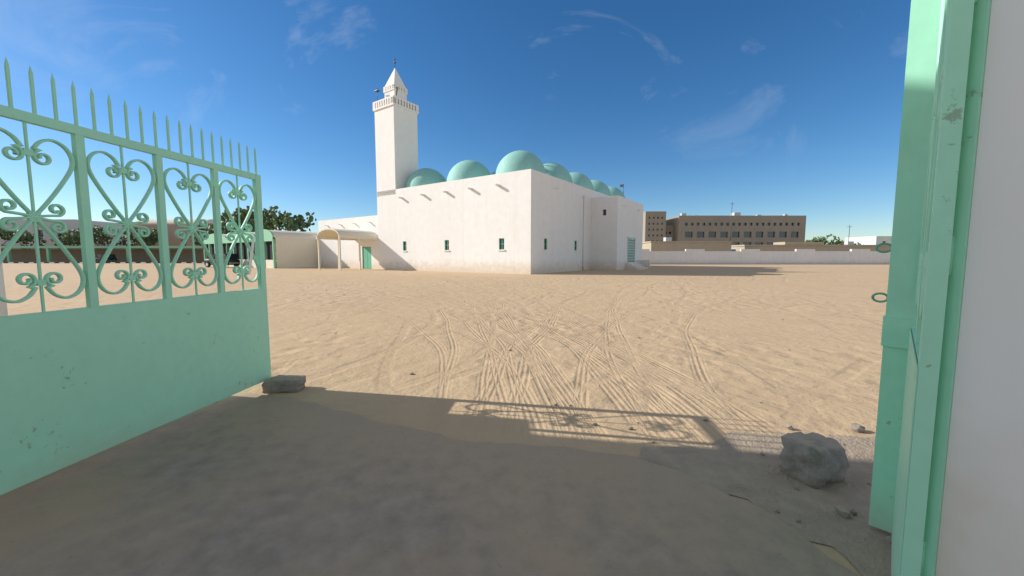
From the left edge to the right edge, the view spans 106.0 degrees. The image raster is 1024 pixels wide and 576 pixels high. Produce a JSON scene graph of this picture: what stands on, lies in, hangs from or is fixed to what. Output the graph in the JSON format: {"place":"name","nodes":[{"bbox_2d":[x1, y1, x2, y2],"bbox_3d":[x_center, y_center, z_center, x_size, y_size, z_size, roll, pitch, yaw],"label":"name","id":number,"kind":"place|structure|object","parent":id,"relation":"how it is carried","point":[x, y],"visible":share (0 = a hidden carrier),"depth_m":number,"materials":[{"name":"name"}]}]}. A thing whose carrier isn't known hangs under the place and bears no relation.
{"place":"outdoors","nodes":[
{"label":"outdoors","id":0,"kind":"place"},
{"bbox_2d":[0,247,7,315],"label":"gate side wall","id":1,"kind":"structure","parent":0,"point":[3,309],"depth_m":4.54,"materials":[{"name":"white paint"}]},
{"bbox_2d":[0,219,129,245],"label":"tree","id":2,"kind":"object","parent":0,"point":[71,224],"depth_m":107.21,"materials":[{"name":"green plant"}]},
{"bbox_2d":[1,249,203,261],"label":"shelter back wall","id":3,"kind":"structure","parent":0,"point":[59,255],"depth_m":84.20,"materials":[{"name":"brown paint"}]},
{"bbox_2d":[2,262,203,262],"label":"kerb","id":4,"kind":"structure","parent":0,"point":[99,262],"depth_m":75.85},
{"bbox_2d":[113,234,130,245],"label":"building","id":5,"kind":"structure","parent":0,"point":[122,235],"depth_m":117.26,"materials":[{"name":"grey"}]},
{"bbox_2d":[0,56,270,495],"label":"gate leaf","id":6,"kind":"object","parent":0,"point":[92,377],"visible":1,"depth_m":2.86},
{"bbox_2d":[318,215,378,268],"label":"mosque annex walls","id":7,"kind":"structure","parent":0,"point":[329,253],"depth_m":45.56,"materials":[{"name":"white paint"}]},
{"bbox_2d":[373,68,418,196],"bbox_3d":[-12.354,-16.552,41.278,3.340,13.480,3.340,3,6,35],"label":"minaret","id":8,"kind":"object","parent":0,"point":[396,138],"visible":0.97,"depth_m":40.26,"materials":[{"name":"white paint"}]},
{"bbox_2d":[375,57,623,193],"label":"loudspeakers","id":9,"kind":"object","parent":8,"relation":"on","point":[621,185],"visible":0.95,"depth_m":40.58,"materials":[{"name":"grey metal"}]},
{"bbox_2d":[37,214,849,245],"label":"utility poles","id":10,"kind":"object","parent":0,"point":[286,230],"visible":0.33,"depth_m":118.83,"materials":[{"name":"grey metal"}]},
{"bbox_2d":[2,263,889,575],"bbox_3d":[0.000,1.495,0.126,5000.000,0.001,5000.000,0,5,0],"label":"sand ground","id":11,"kind":"structure","parent":0,"point":[712,343],"depth_m":6.46,"materials":[{"name":"beige sand"}]},
{"bbox_2d":[0,228,11,245],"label":"tree","id":12,"kind":"object","parent":11,"relation":"on","point":[3,233],"depth_m":96.69,"materials":[{"name":"green plant"}]},
{"bbox_2d":[5,230,46,245],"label":"tree","id":13,"kind":"object","parent":11,"relation":"on","point":[27,239],"depth_m":97.53,"materials":[{"name":"green plant"}]},
{"bbox_2d":[50,234,80,245],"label":"tree","id":14,"kind":"object","parent":11,"relation":"on","point":[69,243],"depth_m":101.51,"materials":[{"name":"green plant"}]},
{"bbox_2d":[68,229,112,245],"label":"tree","id":15,"kind":"object","parent":11,"relation":"on","point":[73,239],"depth_m":99.54,"materials":[{"name":"green plant"}]},
{"bbox_2d":[62,225,122,245],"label":"tree","id":16,"kind":"object","parent":11,"relation":"on","point":[97,236],"depth_m":95.14,"materials":[{"name":"green plant"}]},
{"bbox_2d":[0,246,206,261],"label":"carport","id":17,"kind":"object","parent":11,"relation":"on","point":[48,254],"visible":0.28,"depth_m":78.22,"materials":[{"name":"green metal"}]},
{"bbox_2d":[95,254,116,261],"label":"car","id":18,"kind":"object","parent":11,"relation":"on","point":[111,258],"visible":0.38,"depth_m":76.53,"materials":[{"name":"grey paint"}]},
{"bbox_2d":[117,228,157,245],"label":"tree","id":19,"kind":"object","parent":11,"relation":"on","point":[153,234],"depth_m":95.31,"materials":[{"name":"green plant"}]},
{"bbox_2d":[118,227,156,245],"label":"tree","id":20,"kind":"object","parent":11,"relation":"on","point":[125,237],"depth_m":98.88,"materials":[{"name":"green plant"}]},
{"bbox_2d":[131,224,243,245],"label":"tree","id":21,"kind":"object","parent":11,"relation":"on","point":[172,238],"depth_m":105.13,"materials":[{"name":"green plant"}]},
{"bbox_2d":[136,219,212,223],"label":"distant building","id":22,"kind":"structure","parent":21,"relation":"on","point":[154,221],"depth_m":106.83,"materials":[{"name":"beige paint"}]},
{"bbox_2d":[189,223,213,245],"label":"tree","id":23,"kind":"object","parent":11,"relation":"on","point":[197,243],"visible":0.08,"depth_m":92.68,"materials":[{"name":"green plant"}]},
{"bbox_2d":[198,218,226,233],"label":"tree","id":24,"kind":"object","parent":11,"relation":"on","point":[210,231],"depth_m":89.84,"materials":[{"name":"green plant"}]},
{"bbox_2d":[204,254,239,266],"bbox_3d":[-37.500,-3.561,49.877,4.680,1.750,1.870,2,5,20],"label":"car","id":25,"kind":"object","parent":11,"relation":"on","point":[233,260],"visible":0.42,"depth_m":49.34,"materials":[{"name":"grey paint"}]},
{"bbox_2d":[221,220,232,233],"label":"tree","id":26,"kind":"object","parent":11,"relation":"on","point":[226,229],"visible":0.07,"depth_m":82.66,"materials":[{"name":"green plant"}]},
{"bbox_2d":[221,212,233,233],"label":"tree","id":27,"kind":"object","parent":11,"relation":"on","point":[223,229],"depth_m":87.49,"materials":[{"name":"green plant"}]},
{"bbox_2d":[204,229,275,267],"bbox_3d":[-36.941,-5.151,51.485,22.220,4.650,0.230,3,6,35],"label":"green pavilion frame","id":28,"kind":"object","parent":11,"relation":"on","point":[268,235],"visible":0.51,"depth_m":49.11,"materials":[{"name":"green metal"}]},
{"bbox_2d":[206,241,275,259],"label":"pavilion screens","id":29,"kind":"object","parent":28,"relation":"attached to","point":[268,249],"visible":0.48,"depth_m":50.35,"materials":[{"name":"metal"}]},
{"bbox_2d":[221,207,266,231],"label":"tree","id":30,"kind":"object","parent":11,"relation":"on","point":[243,214],"depth_m":70.95,"materials":[{"name":"green plant"}]},
{"bbox_2d":[205,230,318,267],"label":"pavilion roof walls","id":31,"kind":"structure","parent":11,"relation":"on","point":[296,249],"depth_m":47.43,"materials":[{"name":"beige paint"}]},
{"bbox_2d":[235,206,303,231],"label":"tree","id":32,"kind":"object","parent":11,"relation":"on","point":[251,218],"depth_m":71.84,"materials":[{"name":"green plant"}]},
{"bbox_2d":[261,375,305,393],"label":"concrete block","id":33,"kind":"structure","parent":11,"relation":"on","point":[284,384],"depth_m":4.23,"materials":[{"name":"grey concrete"}]},
{"bbox_2d":[262,208,316,231],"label":"tree","id":34,"kind":"object","parent":11,"relation":"on","point":[296,224],"depth_m":68.88,"materials":[{"name":"green plant"}]},
{"bbox_2d":[316,228,377,269],"bbox_3d":[-17.786,-4.167,41.860,4.300,4.300,4.550,3,6,35],"label":"arched canopy","id":35,"kind":"object","parent":11,"relation":"on","point":[338,235],"visible":0.98,"depth_m":41.02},
{"bbox_2d":[0,393,857,575],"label":"concrete apron","id":36,"kind":"object","parent":11,"relation":"on","point":[245,484],"depth_m":2.25,"materials":[{"name":"grey concrete"}]},
{"bbox_2d":[215,278,789,402],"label":"sand debris pebbles","id":37,"kind":"object","parent":11,"relation":"on","point":[411,373],"visible":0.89,"depth_m":6.09,"materials":[{"name":"grey stone"}]},
{"bbox_2d":[625,260,649,269],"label":"entrance steps","id":38,"kind":"structure","parent":11,"relation":"on","point":[640,264],"depth_m":42.64,"materials":[{"name":"white concrete"}]},
{"bbox_2d":[642,241,890,250],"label":"tan buildings","id":39,"kind":"structure","parent":11,"relation":"on","point":[706,246],"depth_m":98.89,"materials":[{"name":"concrete"}]},
{"bbox_2d":[663,212,853,244],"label":"roof clutter","id":40,"kind":"object","parent":39,"relation":"on","point":[739,214],"visible":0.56,"depth_m":104.43,"materials":[{"name":"white"}]},
{"bbox_2d":[805,234,839,244],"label":"tree","id":41,"kind":"object","parent":11,"relation":"on","point":[822,239],"depth_m":146.75,"materials":[{"name":"green plant"}]},
{"bbox_2d":[826,239,844,244],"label":"tree","id":42,"kind":"object","parent":11,"relation":"on","point":[836,242],"visible":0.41,"depth_m":149.62,"materials":[{"name":"green plant"}]},
{"bbox_2d":[935,0,1023,575],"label":"wall","id":43,"kind":"structure","parent":11,"relation":"on","point":[981,532],"depth_m":1.10,"materials":[{"name":"white paint"}]},
{"bbox_2d":[920,0,991,575],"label":"gate post","id":44,"kind":"object","parent":43,"relation":"attached to","point":[972,108],"visible":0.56,"depth_m":1.19,"materials":[{"name":"green metal"}]},
{"bbox_2d":[868,0,974,575],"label":"gate leaf","id":45,"kind":"object","parent":44,"relation":"attached to","point":[937,59],"visible":1,"depth_m":1.59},
{"bbox_2d":[871,243,890,302],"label":"gate rings","id":46,"kind":"object","parent":45,"relation":"attached to","point":[878,293],"visible":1,"depth_m":2.02,"materials":[{"name":"green metal"}]},
{"bbox_2d":[881,315,916,348],"bbox_3d":[2.021,0.229,1.994,0.156,0.150,0.094,5,7,45],"label":"gate latch plate","id":47,"kind":"object","parent":45,"relation":"attached to","point":[895,332],"visible":0.57,"depth_m":1.98,"materials":[{"name":"green paint"}]},
{"bbox_2d":[0,0,910,244],"label":"sky","id":48,"kind":"structure","parent":0,"point":[695,107],"materials":[{"name":"blue"}]},
{"bbox_2d":[377,169,607,273],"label":"mosque body walls","id":49,"kind":"structure","parent":0,"point":[524,213],"depth_m":34.82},
{"bbox_2d":[363,238,575,268],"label":"mosque window frames","id":50,"kind":"structure","parent":49,"relation":"in","point":[367,263],"depth_m":43.65,"materials":[{"name":"green metal"}]},
{"bbox_2d":[404,210,605,249],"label":"windows","id":51,"kind":"structure","parent":50,"relation":"in","point":[604,212],"depth_m":36.14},
{"bbox_2d":[324,184,640,269],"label":"roof drain spouts","id":52,"kind":"object","parent":49,"relation":"attached to","point":[497,185],"visible":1,"depth_m":38.64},
{"bbox_2d":[406,150,624,197],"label":"domes","id":53,"kind":"structure","parent":49,"relation":"on","point":[519,160],"depth_m":36.64,"materials":[{"name":"teal paint"}]},
{"bbox_2d":[627,237,635,262],"bbox_3d":[13.147,-4.193,42.675,0.330,2.785,2.700,3,6,35],"label":"door","id":54,"kind":"structure","parent":49,"relation":"attached to","point":[630,249],"depth_m":42.70,"materials":[{"name":"paint"}]},
{"bbox_2d":[591,195,642,269],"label":"mosque projection walls","id":55,"kind":"structure","parent":0,"point":[615,226],"depth_m":39.95,"materials":[{"name":"white paint"}]},
{"bbox_2d":[642,211,665,241],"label":"building","id":56,"kind":"structure","parent":0,"point":[651,221],"depth_m":131.77,"materials":[{"name":"beige concrete"}]},
{"bbox_2d":[665,225,673,240],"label":"building","id":57,"kind":"structure","parent":0,"point":[669,228],"depth_m":134.83,"materials":[{"name":"beige concrete"}]},
{"bbox_2d":[666,216,805,244],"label":"tan building","id":58,"kind":"structure","parent":0,"point":[680,227],"depth_m":130.84,"materials":[{"name":"beige concrete"}]},
{"bbox_2d":[639,432,891,575],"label":"rubble dirt ground","id":59,"kind":"structure","parent":0,"point":[735,464],"depth_m":2.50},
{"bbox_2d":[554,402,891,543],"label":"rubble stones","id":60,"kind":"object","parent":59,"relation":"on","point":[842,511],"visible":0.68,"depth_m":2.47,"materials":[{"name":"grey stone"}]},
{"bbox_2d":[779,432,849,488],"bbox_3d":[2.036,1.176,2.599,0.343,0.348,0.288,-2,5,-23],"label":"rock","id":61,"kind":"object","parent":59,"relation":"on","point":[815,460],"visible":0.96,"depth_m":2.52,"materials":[{"name":"grey stone"}]},
{"bbox_2d":[642,249,890,263],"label":"perimeter wall","id":62,"kind":"structure","parent":0,"point":[758,256],"depth_m":65.78,"materials":[{"name":"white paint"}]},
{"bbox_2d":[845,236,891,244],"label":"building","id":63,"kind":"structure","parent":0,"point":[873,240],"depth_m":160.98,"materials":[{"name":"white paint"}]},
{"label":"gate","id":64,"kind":"object","parent":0,"visible":0},
{"bbox_2d":[247,237,254,273],"bbox_3d":[-2.800,-0.349,4.120,0.060,0.400,0.117,1,5,6],"label":"gate latch lever","id":65,"kind":"object","parent":64,"relation":"attached to","point":[251,256],"visible":0.97,"depth_m":4.11,"materials":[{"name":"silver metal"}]}
]}

